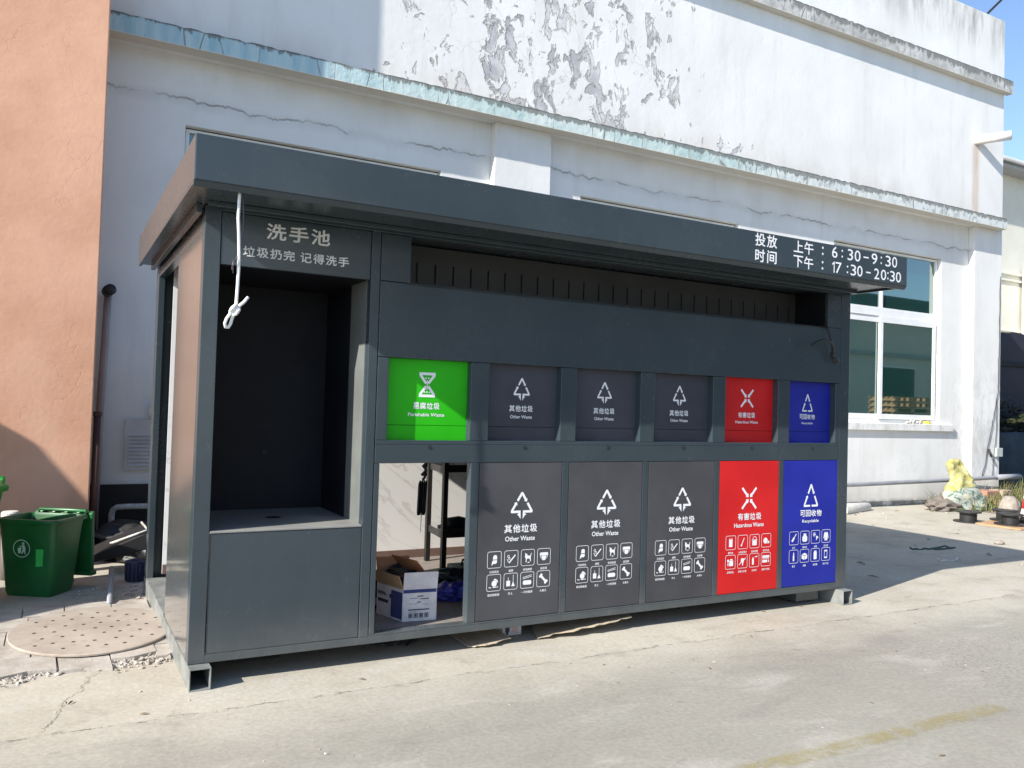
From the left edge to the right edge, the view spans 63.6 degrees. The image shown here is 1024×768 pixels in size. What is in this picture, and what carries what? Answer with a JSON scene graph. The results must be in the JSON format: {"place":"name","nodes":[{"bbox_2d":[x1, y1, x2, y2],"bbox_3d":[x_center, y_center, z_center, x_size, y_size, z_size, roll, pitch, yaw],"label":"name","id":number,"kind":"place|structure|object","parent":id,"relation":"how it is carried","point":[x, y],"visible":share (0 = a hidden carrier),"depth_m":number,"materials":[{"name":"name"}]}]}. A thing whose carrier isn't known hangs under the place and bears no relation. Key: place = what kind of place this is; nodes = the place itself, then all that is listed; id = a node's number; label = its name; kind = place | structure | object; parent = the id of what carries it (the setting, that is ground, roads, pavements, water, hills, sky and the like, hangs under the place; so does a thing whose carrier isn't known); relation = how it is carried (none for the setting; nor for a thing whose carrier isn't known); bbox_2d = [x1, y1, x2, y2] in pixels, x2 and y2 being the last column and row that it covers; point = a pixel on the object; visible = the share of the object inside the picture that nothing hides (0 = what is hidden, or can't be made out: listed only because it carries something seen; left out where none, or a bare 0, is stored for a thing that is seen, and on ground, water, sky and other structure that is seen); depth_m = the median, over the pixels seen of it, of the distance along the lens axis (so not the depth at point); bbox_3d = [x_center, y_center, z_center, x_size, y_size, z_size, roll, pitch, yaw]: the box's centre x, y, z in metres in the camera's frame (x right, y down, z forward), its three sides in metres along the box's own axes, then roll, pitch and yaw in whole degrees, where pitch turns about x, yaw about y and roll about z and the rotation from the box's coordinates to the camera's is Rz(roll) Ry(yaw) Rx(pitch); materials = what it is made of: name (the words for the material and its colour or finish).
{"place":"outdoors","nodes":[
{"label":"outdoors","id":0,"kind":"place"},
{"bbox_2d":[0,476,8,501],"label":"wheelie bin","id":1,"kind":"object","parent":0,"point":[4,487],"visible":1,"depth_m":5.91,"materials":[{"name":"green plastic"}]},
{"bbox_2d":[0,510,19,580],"bbox_3d":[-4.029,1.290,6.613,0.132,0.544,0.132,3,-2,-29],"label":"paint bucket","id":2,"kind":"object","parent":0,"point":[8,513],"visible":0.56,"depth_m":6.56,"materials":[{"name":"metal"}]},
{"bbox_2d":[0,0,110,545],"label":"orange building","id":3,"kind":"structure","parent":0,"point":[54,55],"depth_m":7.26,"materials":[{"name":"orange paint"}]},
{"bbox_2d":[0,598,171,680],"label":"paving","id":4,"kind":"structure","parent":0,"point":[13,663],"depth_m":4.70,"materials":[{"name":"grey stone"}]},
{"bbox_2d":[6,607,165,656],"bbox_3d":[-2.612,1.530,5.149,0.924,0.015,1.127,3,-2,-29],"label":"manhole cover","id":5,"kind":"object","parent":4,"relation":"on","point":[86,632],"visible":0.97,"depth_m":5.05,"materials":[{"name":"concrete"}]},
{"bbox_2d":[106,566,113,604],"bbox_3d":[-3.004,1.504,6.178,0.040,0.148,0.758,2,-2,-25],"label":"pipe stub","id":6,"kind":"object","parent":4,"relation":"on","point":[110,586],"visible":0.97,"depth_m":6.11,"materials":[{"name":"grey plastic"}]},
{"bbox_2d":[375,579,376,607],"bbox_3d":[-0.935,1.363,5.377,0.123,0.180,0.123,3,-2,-29],"label":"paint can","id":7,"kind":"object","parent":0,"point":[376,594],"visible":0.09,"depth_m":5.35,"materials":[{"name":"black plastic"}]},
{"bbox_2d":[370,639,416,645],"bbox_3d":[-0.731,1.604,5.115,0.307,0.039,0.096,2,-2,-19],"label":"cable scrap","id":8,"kind":"object","parent":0,"point":[406,642],"visible":0.91,"depth_m":5.10,"materials":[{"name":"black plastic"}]},
{"bbox_2d":[447,559,463,568],"bbox_3d":[-0.321,1.423,6.380,0.300,0.153,0.240,3,-2,-29],"label":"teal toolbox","id":9,"kind":"object","parent":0,"point":[460,565],"visible":0.23,"depth_m":6.34,"materials":[{"name":"plastic"}]},
{"bbox_2d":[0,504,1023,767],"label":"ground","id":10,"kind":"structure","parent":0,"point":[776,684],"depth_m":4.34,"materials":[{"name":"concrete"}]},
{"bbox_2d":[0,507,95,596],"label":"wheelie bin","id":11,"kind":"object","parent":10,"relation":"on","point":[47,551],"visible":1,"depth_m":6.06,"materials":[{"name":"green plastic"}]},
{"bbox_2d":[94,521,146,562],"bbox_3d":[-3.320,1.339,6.990,0.439,0.302,0.419,3,-2,-29],"label":"black trough","id":12,"kind":"object","parent":10,"relation":"on","point":[132,540],"visible":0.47,"depth_m":6.89,"materials":[{"name":"plastic"}]},
{"bbox_2d":[94,519,146,562],"bbox_3d":[-3.465,1.433,7.716,0.934,0.332,0.920,3,-2,-29],"label":"rag heap","id":13,"kind":"object","parent":10,"relation":"on","point":[107,531],"visible":0.2,"depth_m":7.47,"materials":[{"name":"grey fabric"}]},
{"bbox_2d":[108,503,147,522],"bbox_3d":[-3.565,1.403,8.355,0.943,0.400,0.056,3,-2,-29],"label":"elbow pipe","id":14,"kind":"object","parent":10,"relation":"on","point":[111,514],"visible":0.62,"depth_m":8.18,"materials":[{"name":"white plastic"}]},
{"bbox_2d":[124,558,144,581],"bbox_3d":[-3.050,1.511,6.696,0.173,0.164,0.174,3,-2,-29],"label":"blue tub","id":15,"kind":"object","parent":10,"relation":"on","point":[134,570],"visible":0.82,"depth_m":6.63,"materials":[{"name":"blue plastic"}]},
{"bbox_2d":[450,629,510,646],"bbox_3d":[-0.212,1.617,5.301,0.300,0.033,0.389,3,-2,-29],"label":"cardboard sheet","id":16,"kind":"object","parent":10,"relation":"on","point":[481,638],"visible":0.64,"depth_m":5.25,"materials":[{"name":"brown cardboard"}]},
{"bbox_2d":[496,626,520,635],"bbox_3d":[-0.049,1.602,5.493,0.140,0.088,0.212,3,-2,-29],"label":"carton","id":17,"kind":"object","parent":10,"relation":"on","point":[509,631],"visible":0.35,"depth_m":5.40,"materials":[{"name":"white cardboard"}]},
{"bbox_2d":[0,507,1023,761],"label":"rubble","id":18,"kind":"object","parent":10,"relation":"on","point":[20,677],"visible":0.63,"depth_m":4.61,"materials":[{"name":"grey stone"}]},
{"bbox_2d":[139,133,906,692],"bbox_3d":[0.041,0.307,6.329,5.165,2.734,2.902,3,-2,-29],"label":"waste sorting kiosk","id":19,"kind":"object","parent":10,"relation":"on","point":[619,411],"visible":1,"depth_m":5.29,"materials":[{"name":"metal"}]},
{"bbox_2d":[223,193,248,328],"bbox_3d":[-1.316,-0.600,3.976,0.118,0.673,0.042,3,-2,-29],"label":"hanging cable","id":20,"kind":"object","parent":19,"relation":"hanging from","point":[234,309],"visible":1,"depth_m":3.98,"materials":[{"name":"white plastic"}]},
{"bbox_2d":[231,193,243,272],"bbox_3d":[-1.323,-0.732,3.985,0.015,0.401,0.062,1,-2,31],"label":"hanging wire","id":21,"kind":"object","parent":19,"relation":"hanging from","point":[233,262],"visible":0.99,"depth_m":4.00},
{"bbox_2d":[376,554,438,621],"bbox_3d":[-0.682,1.274,5.183,0.255,0.362,0.407,3,-2,-41],"label":"open carton","id":22,"kind":"object","parent":19,"relation":"on","point":[413,597],"visible":1,"depth_m":5.10,"materials":[{"name":"white cardboard"}]},
{"bbox_2d":[385,563,415,581],"bbox_3d":[-0.697,1.196,5.213,0.222,0.106,0.191,3,-2,-29],"label":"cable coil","id":23,"kind":"object","parent":22,"relation":"in","point":[395,566],"visible":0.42,"depth_m":5.15,"materials":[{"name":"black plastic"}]},
{"bbox_2d":[394,569,406,585],"bbox_3d":[-0.677,1.243,5.293,0.227,0.129,0.286,3,-2,-29],"label":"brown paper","id":24,"kind":"object","parent":22,"relation":"in","point":[402,575],"visible":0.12,"depth_m":5.24,"materials":[{"name":"brown paper"}]},
{"bbox_2d":[417,463,427,531],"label":"hanging tools","id":25,"kind":"object","parent":19,"relation":"hanging from","point":[421,497],"visible":0.88,"depth_m":6.46,"materials":[{"name":"black plastic"}]},
{"bbox_2d":[424,463,466,567],"bbox_3d":[-0.251,0.823,7.048,0.940,1.394,0.490,3,-2,-29],"label":"tool rack","id":26,"kind":"object","parent":19,"relation":"on","point":[443,533],"visible":0.3,"depth_m":6.67,"materials":[{"name":"black metal"}]},
{"bbox_2d":[437,516,464,528],"bbox_3d":[-0.468,1.169,6.771,0.110,0.165,0.323,0,-2,45],"label":"power drill","id":27,"kind":"object","parent":26,"relation":"on","point":[456,522],"visible":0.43,"depth_m":6.73,"materials":[{"name":"black plastic"}]},
{"bbox_2d":[436,567,459,572],"bbox_3d":[-0.470,1.421,6.049,0.378,0.135,0.192,3,-2,-29],"label":"teal grinder","id":28,"kind":"object","parent":19,"relation":"on","point":[443,569],"visible":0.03,"depth_m":6.04,"materials":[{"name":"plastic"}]},
{"bbox_2d":[437,581,462,601],"bbox_3d":[-0.418,1.424,5.710,0.380,0.104,0.305,3,-2,-43],"label":"blue bag","id":29,"kind":"object","parent":19,"relation":"on","point":[449,591],"visible":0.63,"depth_m":5.61,"materials":[{"name":"blue plastic"}]},
{"bbox_2d":[438,568,463,583],"bbox_3d":[-0.422,1.404,5.928,0.508,0.159,0.298,3,-2,-29],"label":"dark bag","id":30,"kind":"object","parent":19,"relation":"on","point":[453,575],"visible":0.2,"depth_m":5.86,"materials":[{"name":"black plastic"}]},
{"bbox_2d":[474,462,561,621],"bbox_3d":[0.045,0.985,5.229,0.599,0.972,0.026,3,-2,-29],"label":"bin door","id":31,"kind":"structure","parent":19,"relation":"in","point":[519,504],"depth_m":5.21,"materials":[{"name":"grey metal"}]},
{"bbox_2d":[565,462,641,611],"bbox_3d":[0.619,1.011,5.547,0.599,0.972,0.026,3,-2,-29],"label":"bin door","id":32,"kind":"structure","parent":19,"relation":"in","point":[604,513],"depth_m":5.53,"materials":[{"name":"grey metal"}]},
{"bbox_2d":[645,461,713,602],"bbox_3d":[1.192,1.037,5.864,0.599,0.972,0.026,3,-2,-29],"label":"bin door","id":33,"kind":"structure","parent":19,"relation":"in","point":[680,493],"depth_m":5.85,"materials":[{"name":"grey metal"}]},
{"bbox_2d":[717,461,778,594],"bbox_3d":[1.766,1.063,6.182,0.599,0.972,0.026,3,-2,-29],"label":"bin door","id":34,"kind":"structure","parent":19,"relation":"in","point":[748,490],"depth_m":6.16,"materials":[{"name":"red metal"}]},
{"bbox_2d":[781,460,836,587],"bbox_3d":[2.340,1.089,6.499,0.599,0.972,0.026,3,-2,-29],"label":"bin door","id":35,"kind":"structure","parent":19,"relation":"in","point":[809,486],"depth_m":6.48,"materials":[{"name":"blue metal"}]},
{"bbox_2d":[811,324,837,363],"bbox_3d":[2.440,-0.324,6.517,0.356,0.318,0.131,3,-2,-44],"label":"hanging cable","id":36,"kind":"object","parent":19,"relation":"hanging from","point":[833,355],"visible":1,"depth_m":6.56,"materials":[{"name":"black plastic"}]},
{"bbox_2d":[89,0,1012,528],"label":"white building","id":37,"kind":"structure","parent":10,"relation":"on","point":[877,126],"depth_m":11.69,"materials":[{"name":"paint"}]},
{"bbox_2d":[96,284,116,529],"bbox_3d":[-4.041,0.300,8.148,0.111,2.565,0.240,3,-2,-37],"label":"wall pipe","id":38,"kind":"object","parent":37,"relation":"attached to","point":[108,291],"depth_m":8.20,"materials":[{"name":"plastic"}]},
{"bbox_2d":[185,129,436,174],"bbox_3d":[-2.240,-1.190,9.431,2.930,2.921,0.072,3,-2,-29],"label":"window frame","id":39,"kind":"structure","parent":37,"relation":"in","point":[189,134],"depth_m":9.19,"materials":[{"name":"white metal"}]},
{"bbox_2d":[580,198,733,226],"bbox_3d":[2.078,-0.998,11.821,2.870,2.926,0.072,3,-2,-29],"label":"window frame","id":40,"kind":"structure","parent":37,"relation":"in","point":[580,198],"depth_m":11.79,"materials":[{"name":"white metal"}]},
{"bbox_2d":[834,242,936,423],"bbox_3d":[6.402,-0.816,14.215,2.820,2.951,0.072,3,-2,-29],"label":"window frame","id":41,"kind":"structure","parent":37,"relation":"in","point":[917,302],"depth_m":14.55,"materials":[{"name":"white metal"}]},
{"bbox_2d":[905,419,922,423],"bbox_3d":[7.021,0.655,14.414,0.489,0.103,0.046,3,-2,-29],"label":"cloth","id":42,"kind":"object","parent":37,"relation":"on","point":[913,421],"visible":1,"depth_m":14.39,"materials":[{"name":"white fabric"}]},
{"bbox_2d":[847,474,1021,486],"bbox_3d":[5.093,1.567,13.122,10.023,0.160,0.141,3,-2,-28],"label":"conduit pipe","id":43,"kind":"object","parent":37,"relation":"attached to","point":[940,480],"visible":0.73,"depth_m":14.21,"materials":[{"name":"grey plastic"}]},
{"bbox_2d":[982,277,1000,475],"bbox_3d":[8.901,-0.151,15.319,0.501,3.752,0.012,3,-2,-29],"label":"cable","id":44,"kind":"object","parent":37,"relation":"attached to","point":[998,381],"visible":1,"depth_m":15.41,"materials":[{"name":"black plastic"}]},
{"bbox_2d":[987,0,1001,13],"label":"overhead cable","id":45,"kind":"object","parent":37,"relation":"attached to","point":[994,6],"visible":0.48,"depth_m":15.55,"materials":[{"name":"black plastic"}]},
{"bbox_2d":[992,413,996,474],"bbox_3d":[8.967,1.012,15.342,0.148,1.455,0.010,3,-2,-29],"label":"cable","id":46,"kind":"object","parent":37,"relation":"attached to","point":[995,438],"visible":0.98,"depth_m":15.37,"materials":[{"name":"black plastic"}]},
{"bbox_2d":[988,448,1002,456],"bbox_3d":[8.963,1.271,15.301,0.416,0.168,0.090,3,-2,-29],"label":"switch box","id":47,"kind":"object","parent":37,"relation":"attached to","point":[998,452],"visible":1,"depth_m":15.32,"materials":[{"name":"white plastic"}]},
{"bbox_2d":[531,613,630,638],"bbox_3d":[0.459,1.622,5.689,0.870,0.077,0.460,3,-2,-29],"label":"cardboard sheet","id":48,"kind":"object","parent":10,"relation":"on","point":[541,630],"visible":0.51,"depth_m":5.56,"materials":[{"name":"beige cardboard"}]},
{"bbox_2d":[847,502,871,513],"bbox_3d":[5.404,1.960,13.022,0.933,0.200,0.200,3,-2,-44],"label":"rolled sheet","id":49,"kind":"object","parent":10,"relation":"on","point":[852,508],"visible":0.5,"depth_m":12.94,"materials":[{"name":"white plastic"}]},
{"bbox_2d":[909,545,955,549],"bbox_3d":[4.874,1.890,9.507,0.674,0.053,0.096,2,-2,-19],"label":"green strip","id":50,"kind":"object","parent":10,"relation":"on","point":[939,548],"visible":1,"depth_m":9.51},
{"bbox_2d":[924,495,962,511],"bbox_3d":[7.159,1.962,13.660,0.912,0.248,0.508,3,-2,-29],"label":"stone","id":51,"kind":"object","parent":10,"relation":"on","point":[940,503],"visible":0.88,"depth_m":13.48,"materials":[{"name":"grey stone"}]},
{"bbox_2d":[937,557,958,561],"bbox_3d":[4.670,1.871,8.790,0.393,0.050,0.090,3,-2,-29],"label":"paper scrap","id":52,"kind":"object","parent":10,"relation":"on","point":[957,558],"visible":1,"depth_m":8.74,"materials":[{"name":"white paper"}]},
{"bbox_2d":[953,509,982,523],"bbox_3d":[6.730,1.954,12.178,0.400,0.160,0.400,3,-2,-29],"label":"cable reel","id":53,"kind":"object","parent":10,"relation":"on","point":[968,516],"visible":1,"depth_m":12.09,"materials":[{"name":"black plastic"}]},
{"bbox_2d":[975,518,1023,530],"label":"plywood board","id":54,"kind":"object","parent":10,"relation":"on","point":[989,523],"visible":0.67,"depth_m":11.70,"materials":[{"name":"beige wood"}]},
{"bbox_2d":[989,508,1019,520],"bbox_3d":[7.335,1.950,12.284,0.400,0.160,0.400,3,-2,-29],"label":"cable reel","id":55,"kind":"object","parent":54,"relation":"on","point":[997,518],"visible":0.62,"depth_m":12.24,"materials":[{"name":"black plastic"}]},
{"bbox_2d":[994,512,1023,526],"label":"cable reel","id":56,"kind":"object","parent":54,"relation":"on","point":[1009,519],"visible":1,"depth_m":11.70,"materials":[{"name":"black plastic"}]},
{"bbox_2d":[998,496,1020,512],"bbox_3d":[7.531,1.853,12.497,0.328,0.322,0.278,3,-2,-29],"label":"stone","id":57,"kind":"object","parent":56,"relation":"on","point":[1010,502],"visible":0.48,"depth_m":12.41,"materials":[{"name":"beige stone"}]},
{"bbox_2d":[1019,497,1023,523],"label":"traffic bollard","id":58,"kind":"object","parent":54,"relation":"on","point":[1022,518],"visible":0.7,"depth_m":12.01,"materials":[{"name":"white plastic"}]},
{"bbox_2d":[994,540,1004,543],"bbox_3d":[5.947,1.927,10.075,0.125,0.049,0.112,3,-2,-29],"label":"stone","id":59,"kind":"object","parent":10,"relation":"on","point":[999,542],"visible":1,"depth_m":10.04,"materials":[{"name":"beige stone"}]},
{"bbox_2d":[999,332,1023,431],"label":"navy shed","id":60,"kind":"structure","parent":10,"relation":"on","point":[1012,365],"depth_m":23.32,"materials":[{"name":"blue metal"}]},
{"bbox_2d":[66,510,1011,755],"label":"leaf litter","id":61,"kind":"object","parent":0,"point":[628,667],"visible":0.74,"depth_m":4.94,"materials":[{"name":"brown plant"}]},
{"bbox_2d":[956,0,1023,160],"label":"sky","id":62,"kind":"structure","parent":0,"point":[1011,12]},
{"bbox_2d":[981,484,1023,513],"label":"soil","id":63,"kind":"structure","parent":0,"point":[995,511],"depth_m":13.66,"materials":[{"name":"brown soil"}]},
{"bbox_2d":[942,459,989,510],"bbox_3d":[7.562,1.680,13.777,0.974,0.845,0.426,2,-2,-17],"label":"woven sack","id":64,"kind":"object","parent":63,"relation":"on","point":[961,488],"visible":0.96,"depth_m":13.65,"materials":[{"name":"yellow plastic"}]},
{"bbox_2d":[920,478,1023,511],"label":"weeds","id":65,"kind":"object","parent":63,"relation":"on","point":[1017,493],"visible":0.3,"depth_m":14.47,"materials":[{"name":"green plant"}]},
{"bbox_2d":[979,489,998,504],"bbox_3d":[8.413,2.026,14.739,0.490,0.259,0.394,3,-2,-29],"label":"brick block","id":66,"kind":"object","parent":63,"relation":"on","point":[984,491],"depth_m":14.63,"materials":[{"name":"brick"}]},
{"bbox_2d":[989,489,1011,495],"bbox_3d":[8.940,2.042,15.076,0.363,0.219,0.330,3,-2,-29],"label":"brick block","id":67,"kind":"object","parent":63,"relation":"on","point":[1008,491],"depth_m":15.01,"materials":[{"name":"red brick"}]},
{"bbox_2d":[999,432,1023,484],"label":"tarp","id":68,"kind":"object","parent":63,"relation":"on","point":[1011,460],"visible":0.22,"depth_m":19.91,"materials":[{"name":"blue plastic"}]},
{"bbox_2d":[999,397,1023,432],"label":"bush","id":69,"kind":"object","parent":63,"relation":"on","point":[1006,425],"visible":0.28,"depth_m":21.61,"materials":[{"name":"green plant"}]},
{"bbox_2d":[1001,155,1023,333],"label":"cream building","id":70,"kind":"structure","parent":0,"point":[1012,296],"depth_m":31.99,"materials":[{"name":"beige paint"}]}
]}

